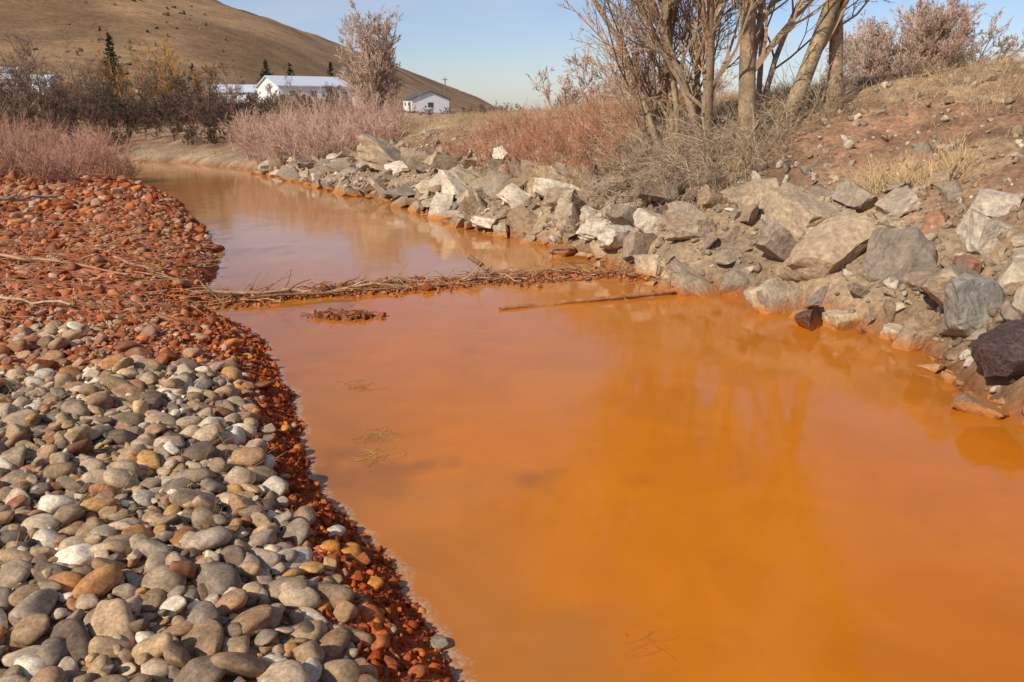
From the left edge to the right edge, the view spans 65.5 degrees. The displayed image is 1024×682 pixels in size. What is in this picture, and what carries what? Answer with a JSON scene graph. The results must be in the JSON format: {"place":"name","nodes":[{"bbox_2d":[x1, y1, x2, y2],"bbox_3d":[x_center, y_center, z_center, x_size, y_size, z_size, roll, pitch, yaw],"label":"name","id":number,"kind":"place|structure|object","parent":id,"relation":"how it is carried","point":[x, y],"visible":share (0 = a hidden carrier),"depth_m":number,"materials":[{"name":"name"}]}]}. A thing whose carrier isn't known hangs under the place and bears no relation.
{"place":"outdoors","nodes":[
{"label":"outdoors","id":0,"kind":"place"},
{"bbox_2d":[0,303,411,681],"bbox_3d":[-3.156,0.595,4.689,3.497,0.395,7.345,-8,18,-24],"label":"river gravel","id":1,"kind":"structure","parent":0,"point":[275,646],"depth_m":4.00,"materials":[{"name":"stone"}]},
{"bbox_2d":[0,0,1023,681],"bbox_3d":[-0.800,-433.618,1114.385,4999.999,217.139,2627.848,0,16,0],"label":"ground","id":2,"kind":"structure","parent":0,"point":[250,44],"depth_m":11.58,"materials":[{"name":"soil"}]},
{"bbox_2d":[0,104,43,172],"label":"willow shrub","id":3,"kind":"object","parent":2,"relation":"on","point":[20,130],"visible":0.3,"depth_m":23.77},
{"bbox_2d":[0,113,44,176],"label":"willow shrub","id":4,"kind":"object","parent":2,"relation":"on","point":[8,156],"visible":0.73,"depth_m":21.28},
{"bbox_2d":[0,296,70,307],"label":"dead branch","id":5,"kind":"object","parent":2,"relation":"on","point":[25,300],"visible":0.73,"depth_m":7.43,"materials":[{"name":"wood"}]},
{"bbox_2d":[10,137,93,182],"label":"willow shrub","id":6,"kind":"object","parent":2,"relation":"on","point":[39,170],"visible":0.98,"depth_m":19.82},
{"bbox_2d":[0,122,111,175],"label":"willow shrub","id":7,"kind":"object","parent":2,"relation":"on","point":[78,147],"visible":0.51,"depth_m":21.88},
{"bbox_2d":[0,239,129,275],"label":"dead branch","id":8,"kind":"object","parent":2,"relation":"on","point":[93,267],"visible":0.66,"depth_m":9.41,"materials":[{"name":"wood"}]},
{"bbox_2d":[1,104,135,171],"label":"willow shrub","id":9,"kind":"object","parent":2,"relation":"on","point":[45,130],"visible":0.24,"depth_m":26.79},
{"bbox_2d":[0,244,178,278],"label":"dead branch","id":10,"kind":"object","parent":2,"relation":"on","point":[27,258],"visible":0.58,"depth_m":9.49,"materials":[{"name":"wood"}]},
{"bbox_2d":[51,119,152,180],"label":"willow shrub","id":11,"kind":"object","parent":2,"relation":"on","point":[110,165],"visible":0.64,"depth_m":24.70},
{"bbox_2d":[0,218,233,328],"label":"twig litter","id":12,"kind":"object","parent":2,"relation":"on","point":[105,245],"visible":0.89,"depth_m":9.45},
{"bbox_2d":[97,32,138,108],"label":"pine tree","id":13,"kind":"object","parent":2,"relation":"on","point":[111,54],"visible":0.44,"depth_m":74.52,"materials":[{"name":"green plant"}]},
{"bbox_2d":[0,170,273,379],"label":"rust stained gravel","id":14,"kind":"structure","parent":2,"relation":"on","point":[112,195],"depth_m":11.38,"materials":[{"name":"gravel"}]},
{"bbox_2d":[0,364,283,562],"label":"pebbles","id":15,"kind":"object","parent":2,"relation":"on","point":[17,387],"visible":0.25,"depth_m":4.45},
{"bbox_2d":[112,255,209,298],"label":"dead branch","id":16,"kind":"object","parent":2,"relation":"on","point":[131,263],"visible":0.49,"depth_m":9.77,"materials":[{"name":"wood"}]},
{"bbox_2d":[0,84,353,153],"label":"riverside brush","id":17,"kind":"object","parent":2,"relation":"on","point":[226,115],"visible":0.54,"depth_m":41.34,"materials":[{"name":"plant"}]},
{"bbox_2d":[0,27,357,130],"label":"distant bare trees","id":18,"kind":"object","parent":2,"relation":"on","point":[55,92],"visible":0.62,"depth_m":55.92,"materials":[{"name":"plant"}]},
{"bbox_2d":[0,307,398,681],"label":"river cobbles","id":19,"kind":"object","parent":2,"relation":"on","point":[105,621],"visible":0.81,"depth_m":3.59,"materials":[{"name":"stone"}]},
{"bbox_2d":[5,119,405,162],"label":"meadow grass","id":20,"kind":"structure","parent":2,"relation":"on","point":[113,127],"depth_m":38.90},
{"bbox_2d":[15,0,405,89],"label":"hillside scrub","id":21,"kind":"object","parent":2,"relation":"on","point":[129,47],"visible":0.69,"depth_m":243.37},
{"bbox_2d":[218,92,257,101],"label":"walls","id":22,"kind":"structure","parent":2,"relation":"on","point":[238,97],"depth_m":142.72,"materials":[{"name":"white"}]},
{"bbox_2d":[213,84,257,92],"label":"roof front","id":23,"kind":"structure","parent":22,"relation":"on","point":[247,88],"depth_m":143.34,"materials":[{"name":"metal"}]},
{"bbox_2d":[218,102,292,151],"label":"willow shrub","id":24,"kind":"object","parent":2,"relation":"on","point":[233,137],"visible":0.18,"depth_m":33.57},
{"bbox_2d":[223,95,316,159],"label":"willow shrub","id":25,"kind":"object","parent":2,"relation":"on","point":[244,142],"visible":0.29,"depth_m":30.90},
{"bbox_2d":[233,96,316,165],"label":"willow shrub","id":26,"kind":"object","parent":2,"relation":"on","point":[256,149],"visible":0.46,"depth_m":29.70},
{"bbox_2d":[246,102,337,165],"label":"willow shrub","id":27,"kind":"object","parent":2,"relation":"on","point":[283,133],"visible":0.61,"depth_m":28.21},
{"bbox_2d":[151,280,452,681],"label":"rust crust","id":28,"kind":"object","parent":2,"relation":"on","point":[375,656],"visible":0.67,"depth_m":4.18},
{"bbox_2d":[197,310,449,678],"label":"shore stones","id":29,"kind":"object","parent":28,"relation":"on","point":[352,550],"visible":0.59,"depth_m":3.82,"materials":[{"name":"stone"}]},
{"bbox_2d":[255,75,350,106],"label":"white warehouse","id":30,"kind":"structure","parent":2,"relation":"on","point":[311,83],"depth_m":120.16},
{"bbox_2d":[265,107,375,166],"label":"willow shrub","id":31,"kind":"object","parent":2,"relation":"on","point":[311,145],"visible":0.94,"depth_m":26.45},
{"bbox_2d":[276,75,389,137],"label":"willow shrub","id":32,"kind":"object","parent":2,"relation":"on","point":[336,109],"visible":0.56,"depth_m":31.51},
{"bbox_2d":[186,263,538,294],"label":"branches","id":33,"kind":"object","parent":2,"relation":"on","point":[279,290],"visible":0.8,"depth_m":9.73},
{"bbox_2d":[333,0,404,124],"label":"bare tree","id":34,"kind":"object","parent":2,"relation":"on","point":[376,65],"visible":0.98,"depth_m":47.26,"materials":[{"name":"brown plant"}]},
{"bbox_2d":[334,92,420,138],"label":"willow shrub","id":35,"kind":"object","parent":2,"relation":"on","point":[390,113],"visible":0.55,"depth_m":29.05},
{"bbox_2d":[355,133,403,170],"bbox_3d":[-3.654,-5.199,21.962,1.465,1.041,1.119,4,17,13],"label":"boulder","id":36,"kind":"object","parent":2,"relation":"on","point":[375,152],"visible":0.74,"depth_m":21.66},
{"bbox_2d":[344,111,416,145],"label":"willow shrub","id":37,"kind":"object","parent":2,"relation":"on","point":[397,131],"visible":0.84,"depth_m":26.48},
{"bbox_2d":[399,147,433,172],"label":"boulder","id":38,"kind":"object","parent":2,"relation":"on","point":[413,158],"visible":0.66,"depth_m":20.17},
{"bbox_2d":[194,252,640,310],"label":"debris dam","id":39,"kind":"structure","parent":2,"relation":"on","point":[599,272],"depth_m":10.40,"materials":[{"name":"brown plant"}]},
{"bbox_2d":[240,269,497,298],"bbox_3d":[-1.681,-0.629,9.981,3.273,0.620,0.242,-8,18,-24],"label":"fallen log","id":40,"kind":"object","parent":39,"relation":"on","point":[315,293],"visible":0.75,"depth_m":9.77,"materials":[{"name":"wood"}]},
{"bbox_2d":[403,91,448,112],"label":"walls","id":41,"kind":"structure","parent":2,"relation":"on","point":[439,101],"depth_m":141.54,"materials":[{"name":"white"}]},
{"bbox_2d":[311,96,559,114],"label":"distant hedgerow","id":42,"kind":"object","parent":2,"relation":"on","point":[482,108],"visible":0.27,"depth_m":93.47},
{"bbox_2d":[422,152,460,170],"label":"boulder","id":43,"kind":"object","parent":2,"relation":"on","point":[441,160],"visible":0.69,"depth_m":19.11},
{"bbox_2d":[424,121,498,160],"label":"willow shrub","id":44,"kind":"object","parent":2,"relation":"on","point":[450,149],"visible":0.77,"depth_m":20.04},
{"bbox_2d":[468,109,541,169],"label":"willow shrub","id":45,"kind":"object","parent":2,"relation":"on","point":[487,150],"visible":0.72,"depth_m":18.17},
{"bbox_2d":[470,102,541,142],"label":"willow shrub","id":46,"kind":"object","parent":2,"relation":"on","point":[495,125],"visible":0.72,"depth_m":21.14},
{"bbox_2d":[494,130,553,176],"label":"willow shrub","id":47,"kind":"object","parent":2,"relation":"on","point":[526,158],"visible":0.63,"depth_m":16.10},
{"bbox_2d":[473,90,590,151],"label":"willow shrub","id":48,"kind":"object","parent":2,"relation":"on","point":[555,118],"visible":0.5,"depth_m":18.98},
{"bbox_2d":[501,98,617,161],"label":"willow shrub","id":49,"kind":"object","parent":2,"relation":"on","point":[541,143],"visible":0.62,"depth_m":16.64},
{"bbox_2d":[517,116,602,177],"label":"willow shrub","id":50,"kind":"object","parent":2,"relation":"on","point":[551,150],"visible":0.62,"depth_m":15.17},
{"bbox_2d":[526,66,595,109],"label":"bare tree","id":51,"kind":"object","parent":2,"relation":"on","point":[573,96],"visible":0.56,"depth_m":42.41,"materials":[{"name":"brown plant"}]},
{"bbox_2d":[542,187,586,207],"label":"boulder","id":52,"kind":"object","parent":2,"relation":"on","point":[552,196],"visible":0.61,"depth_m":13.65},
{"bbox_2d":[539,89,647,161],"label":"willow shrub","id":53,"kind":"object","parent":2,"relation":"on","point":[592,122],"visible":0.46,"depth_m":15.31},
{"bbox_2d":[557,104,644,180],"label":"willow shrub","id":54,"kind":"object","parent":2,"relation":"on","point":[574,159],"visible":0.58,"depth_m":14.13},
{"bbox_2d":[562,46,653,104],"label":"bare tree","id":55,"kind":"object","parent":2,"relation":"on","point":[610,86],"visible":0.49,"depth_m":40.67,"materials":[{"name":"brown plant"}]},
{"bbox_2d":[562,82,668,134],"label":"willow shrub","id":56,"kind":"object","parent":2,"relation":"on","point":[649,105],"visible":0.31,"depth_m":17.54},
{"bbox_2d":[595,225,638,249],"bbox_3d":[1.531,-1.478,11.673,0.591,0.466,0.487,-9,19,-29],"label":"boulder","id":57,"kind":"object","parent":2,"relation":"on","point":[611,237],"visible":0.68,"depth_m":11.49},
{"bbox_2d":[567,108,691,203],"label":"brush shrub","id":58,"kind":"object","parent":2,"relation":"on","point":[617,172],"visible":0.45,"depth_m":13.35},
{"bbox_2d":[251,117,1023,426],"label":"riprap rocks","id":59,"kind":"object","parent":2,"relation":"on","point":[452,184],"visible":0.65,"depth_m":16.76,"materials":[{"name":"stone"}]},
{"bbox_2d":[586,25,688,103],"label":"bare tree","id":60,"kind":"object","parent":2,"relation":"on","point":[597,75],"visible":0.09,"depth_m":41.34,"materials":[{"name":"brown plant"}]},
{"bbox_2d":[589,85,702,139],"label":"willow shrub","id":61,"kind":"object","parent":2,"relation":"on","point":[618,112],"visible":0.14,"depth_m":15.85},
{"bbox_2d":[559,76,737,203],"bbox_3d":[2.288,-3.430,13.737,3.133,2.229,3.037,0,16,0],"label":"brush shrub","id":62,"kind":"object","parent":2,"relation":"on","point":[631,127],"visible":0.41,"depth_m":13.53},
{"bbox_2d":[633,208,663,232],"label":"boulder","id":63,"kind":"object","parent":2,"relation":"on","point":[645,221],"visible":0.66,"depth_m":11.32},
{"bbox_2d":[557,106,746,227],"bbox_3d":[2.357,-2.698,12.814,2.826,2.372,3.315,6,17,21],"label":"brush shrub","id":64,"kind":"object","parent":2,"relation":"on","point":[595,205],"visible":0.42,"depth_m":12.47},
{"bbox_2d":[557,0,750,158],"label":"bare cottonwood tree","id":65,"kind":"object","parent":2,"relation":"on","point":[671,84],"visible":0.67,"depth_m":13.13,"materials":[{"name":"brown plant"}]},
{"bbox_2d":[592,0,720,165],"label":"bare cottonwood tree","id":66,"kind":"object","parent":2,"relation":"on","point":[673,12],"visible":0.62,"depth_m":13.19,"materials":[{"name":"brown plant"}]},
{"bbox_2d":[322,56,1023,415],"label":"bank rubble","id":67,"kind":"object","parent":2,"relation":"on","point":[948,376],"visible":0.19,"depth_m":10.76,"materials":[{"name":"stone"}]},
{"bbox_2d":[608,141,738,222],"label":"brush shrub","id":68,"kind":"object","parent":2,"relation":"on","point":[675,182],"visible":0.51,"depth_m":11.61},
{"bbox_2d":[569,0,778,163],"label":"bare cottonwood tree","id":69,"kind":"object","parent":2,"relation":"on","point":[707,70],"visible":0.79,"depth_m":12.51,"materials":[{"name":"brown plant"}]},
{"bbox_2d":[578,106,794,231],"bbox_3d":[2.707,-2.529,12.217,2.971,2.079,3.269,-8,18,-27],"label":"brush shrub","id":70,"kind":"object","parent":2,"relation":"on","point":[660,165],"visible":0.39,"depth_m":12.14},
{"bbox_2d":[635,50,737,95],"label":"bare tree","id":71,"kind":"object","parent":2,"relation":"on","point":[718,85],"visible":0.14,"depth_m":41.02,"materials":[{"name":"brown plant"}]},
{"bbox_2d":[665,201,715,240],"bbox_3d":[2.456,-1.575,10.698,0.698,0.606,0.542,-11,19,-33],"label":"boulder","id":72,"kind":"object","parent":2,"relation":"on","point":[685,220],"visible":0.8,"depth_m":10.56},
{"bbox_2d":[606,0,786,133],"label":"bare cottonwood tree","id":73,"kind":"object","parent":2,"relation":"on","point":[698,74],"visible":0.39,"depth_m":14.25,"materials":[{"name":"brown plant"}]},
{"bbox_2d":[383,45,1023,168],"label":"dry grass","id":74,"kind":"structure","parent":2,"relation":"on","point":[513,113],"depth_m":14.00,"materials":[{"name":"plant"}]},
{"bbox_2d":[601,55,830,177],"bbox_3d":[3.052,-3.630,12.752,3.538,2.090,3.409,-13,21,-38],"label":"brush shrub","id":75,"kind":"object","parent":2,"relation":"on","point":[664,135],"visible":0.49,"depth_m":12.48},
{"bbox_2d":[620,90,829,200],"bbox_3d":[3.387,-2.783,12.185,3.114,2.049,2.842,-2,16,-8],"label":"brush shrub","id":76,"kind":"object","parent":2,"relation":"on","point":[737,149],"visible":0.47,"depth_m":11.94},
{"bbox_2d":[678,123,781,191],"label":"brush shrub","id":77,"kind":"object","parent":2,"relation":"on","point":[747,170],"visible":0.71,"depth_m":11.31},
{"bbox_2d":[466,125,1001,196],"bbox_3d":[2.252,-2.823,13.115,1.588,1.598,10.349,-13,20,-37],"label":"grass tuft","id":78,"kind":"object","parent":2,"relation":"on","point":[899,178],"visible":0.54,"depth_m":9.86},
{"bbox_2d":[446,147,1023,418],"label":"riprap boulders","id":79,"kind":"object","parent":2,"relation":"on","point":[792,211],"visible":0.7,"depth_m":9.97,"materials":[{"name":"stone"}]},
{"bbox_2d":[718,177,778,208],"bbox_3d":[3.245,-1.930,10.928,0.761,0.622,0.584,0,16,0],"label":"boulder","id":80,"kind":"object","parent":2,"relation":"on","point":[750,192],"visible":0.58,"depth_m":10.71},
{"bbox_2d":[658,80,871,178],"bbox_3d":[3.983,-2.928,12.363,2.823,2.247,3.013,11,19,32],"label":"brush shrub","id":81,"kind":"object","parent":2,"relation":"on","point":[786,129],"visible":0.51,"depth_m":11.85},
{"bbox_2d":[736,0,832,152],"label":"bare cottonwood tree","id":82,"kind":"object","parent":2,"relation":"on","point":[749,64],"visible":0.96,"depth_m":12.17,"materials":[{"name":"brown plant"}]},
{"bbox_2d":[717,44,891,134],"bbox_3d":[4.643,-3.967,12.756,2.473,1.572,2.179,0,16,0],"label":"brush shrub","id":83,"kind":"object","parent":2,"relation":"on","point":[817,109],"visible":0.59,"depth_m":12.42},
{"bbox_2d":[729,0,895,109],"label":"bare cottonwood tree","id":84,"kind":"object","parent":2,"relation":"on","point":[759,39],"visible":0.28,"depth_m":14.85,"materials":[{"name":"brown plant"}]},
{"bbox_2d":[772,0,868,132],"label":"bare cottonwood tree","id":85,"kind":"object","parent":2,"relation":"on","point":[827,27],"visible":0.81,"depth_m":12.35,"materials":[{"name":"brown plant"}]},
{"bbox_2d":[776,209,885,285],"bbox_3d":[3.692,-1.061,9.247,1.015,0.893,0.849,-3,17,-12],"label":"boulder","id":86,"kind":"object","parent":2,"relation":"on","point":[828,246],"visible":0.83,"depth_m":9.02,"materials":[{"name":"stone"}]},
{"bbox_2d":[825,0,843,112],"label":"bare cottonwood tree","id":87,"kind":"object","parent":2,"relation":"on","point":[836,43],"visible":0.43,"depth_m":12.63,"materials":[{"name":"brown plant"}]},
{"bbox_2d":[822,309,862,330],"bbox_3d":[3.496,-0.209,8.437,0.453,0.216,0.364,-6,17,-20],"label":"concrete block","id":88,"kind":"object","parent":2,"relation":"on","point":[838,320],"depth_m":8.31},
{"bbox_2d":[821,20,907,82],"bbox_3d":[12.362,-9.377,27.921,2.909,3.430,3.040,7,18,24],"label":"bare tree","id":89,"kind":"object","parent":2,"relation":"on","point":[884,54],"visible":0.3,"depth_m":26.84,"materials":[{"name":"brown plant"}]},
{"bbox_2d":[825,8,958,77],"bbox_3d":[13.366,-9.706,28.401,2.659,4.051,4.350,-14,21,-40],"label":"bare tree","id":90,"kind":"object","parent":2,"relation":"on","point":[850,43],"visible":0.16,"depth_m":28.37,"materials":[{"name":"brown plant"}]},
{"bbox_2d":[863,226,937,283],"bbox_3d":[4.236,-0.902,8.519,0.852,0.675,0.724,4,17,15],"label":"boulder","id":91,"kind":"object","parent":2,"relation":"on","point":[893,254],"visible":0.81,"depth_m":8.36,"materials":[{"name":"stone"}]},
{"bbox_2d":[843,4,979,80],"bbox_3d":[12.732,-9.339,26.758,3.816,3.743,3.995,-9,19,-29],"label":"bare tree","id":92,"kind":"object","parent":2,"relation":"on","point":[899,58],"visible":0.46,"depth_m":26.44,"materials":[{"name":"brown plant"}]},
{"bbox_2d":[859,0,986,72],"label":"bare tree","id":93,"kind":"object","parent":2,"relation":"on","point":[939,16],"visible":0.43,"depth_m":26.45,"materials":[{"name":"brown plant"}]},
{"bbox_2d":[921,208,949,231],"bbox_3d":[4.720,-1.296,8.883,0.264,0.374,0.411,9,19,29],"label":"sandstone block","id":94,"kind":"object","parent":2,"relation":"on","point":[935,218],"depth_m":8.78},
{"bbox_2d":[889,0,1023,68],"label":"bare tree","id":95,"kind":"object","parent":2,"relation":"on","point":[1007,47],"visible":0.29,"depth_m":26.41,"materials":[{"name":"brown plant"}]},
{"bbox_2d":[952,254,982,272],"bbox_3d":[4.518,-0.667,7.925,0.309,0.364,0.229,-6,17,-19],"label":"sandstone block","id":96,"kind":"object","parent":2,"relation":"on","point":[973,263],"depth_m":7.84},
{"bbox_2d":[918,7,1023,71],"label":"bare tree","id":97,"kind":"object","parent":2,"relation":"on","point":[991,33],"visible":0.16,"depth_m":25.93,"materials":[{"name":"brown plant"}]},
{"bbox_2d":[939,273,1006,335],"bbox_3d":[4.199,-0.229,7.177,0.715,0.713,0.557,0,16,0],"label":"boulder","id":98,"kind":"object","parent":2,"relation":"on","point":[970,301],"visible":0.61,"depth_m":7.00,"materials":[{"name":"stone"}]},
{"bbox_2d":[956,208,1018,254],"bbox_3d":[4.906,-1.084,8.229,0.537,0.578,0.422,-4,17,-13],"label":"boulder","id":99,"kind":"object","parent":2,"relation":"on","point":[977,232],"visible":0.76,"depth_m":8.05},
{"bbox_2d":[966,189,1023,217],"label":"boulder","id":100,"kind":"object","parent":2,"relation":"on","point":[990,203],"visible":0.52,"depth_m":8.44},
{"bbox_2d":[970,315,1023,377],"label":"conglomerate boulder","id":101,"kind":"object","parent":2,"relation":"on","point":[997,351],"visible":0.98,"depth_m":6.07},
{"bbox_2d":[997,247,1023,286],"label":"boulder","id":102,"kind":"object","parent":2,"relation":"on","point":[1013,269],"visible":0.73,"depth_m":7.26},
{"bbox_2d":[1012,284,1023,312],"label":"boulder","id":103,"kind":"object","parent":2,"relation":"on","point":[1018,302],"visible":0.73,"depth_m":6.80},
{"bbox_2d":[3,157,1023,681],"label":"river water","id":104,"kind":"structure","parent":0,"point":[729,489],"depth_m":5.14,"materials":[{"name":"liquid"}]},
{"bbox_2d":[301,302,380,319],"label":"root clump","id":105,"kind":"object","parent":104,"relation":"in","point":[321,312],"visible":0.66,"depth_m":8.77,"materials":[{"name":"brown plant"}]},
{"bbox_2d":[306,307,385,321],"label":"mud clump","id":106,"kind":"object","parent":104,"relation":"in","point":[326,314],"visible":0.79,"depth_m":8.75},
{"bbox_2d":[354,448,405,466],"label":"water weed","id":107,"kind":"object","parent":104,"relation":"on","point":[367,456],"visible":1,"depth_m":5.26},
{"bbox_2d":[352,425,410,445],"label":"water weed","id":108,"kind":"object","parent":104,"relation":"on","point":[377,433],"visible":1,"depth_m":5.62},
{"bbox_2d":[203,265,644,310],"bbox_3d":[-1.071,-0.736,10.423,6.459,0.251,1.452,-5,17,-18],"label":"dam sediment","id":109,"kind":"object","parent":104,"relation":"in","point":[426,285],"visible":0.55,"depth_m":10.30,"materials":[{"name":"soil"}]},
{"bbox_2d":[499,262,717,309],"bbox_3d":[1.748,-0.608,9.667,3.936,0.689,0.564,-7,18,-24],"label":"fallen log","id":110,"kind":"object","parent":104,"relation":"on","point":[669,290],"visible":0.6,"depth_m":9.53,"materials":[{"name":"wood"}]},
{"bbox_2d":[622,630,684,665],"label":"water weed","id":111,"kind":"object","parent":104,"relation":"on","point":[649,639],"visible":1,"depth_m":3.40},
{"bbox_2d":[794,306,823,331],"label":"conglomerate boulder","id":112,"kind":"object","parent":104,"relation":"in","point":[809,319],"visible":0.91,"depth_m":8.29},
{"bbox_2d":[880,322,901,340],"bbox_3d":[3.856,-0.078,8.001,0.245,0.170,0.335,15,22,41],"label":"concrete block","id":113,"kind":"object","parent":104,"relation":"in","point":[890,331],"depth_m":7.94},
{"bbox_2d":[218,0,1023,109],"label":"sky","id":114,"kind":"structure","parent":0,"point":[486,50],"materials":[{"name":"blue"}]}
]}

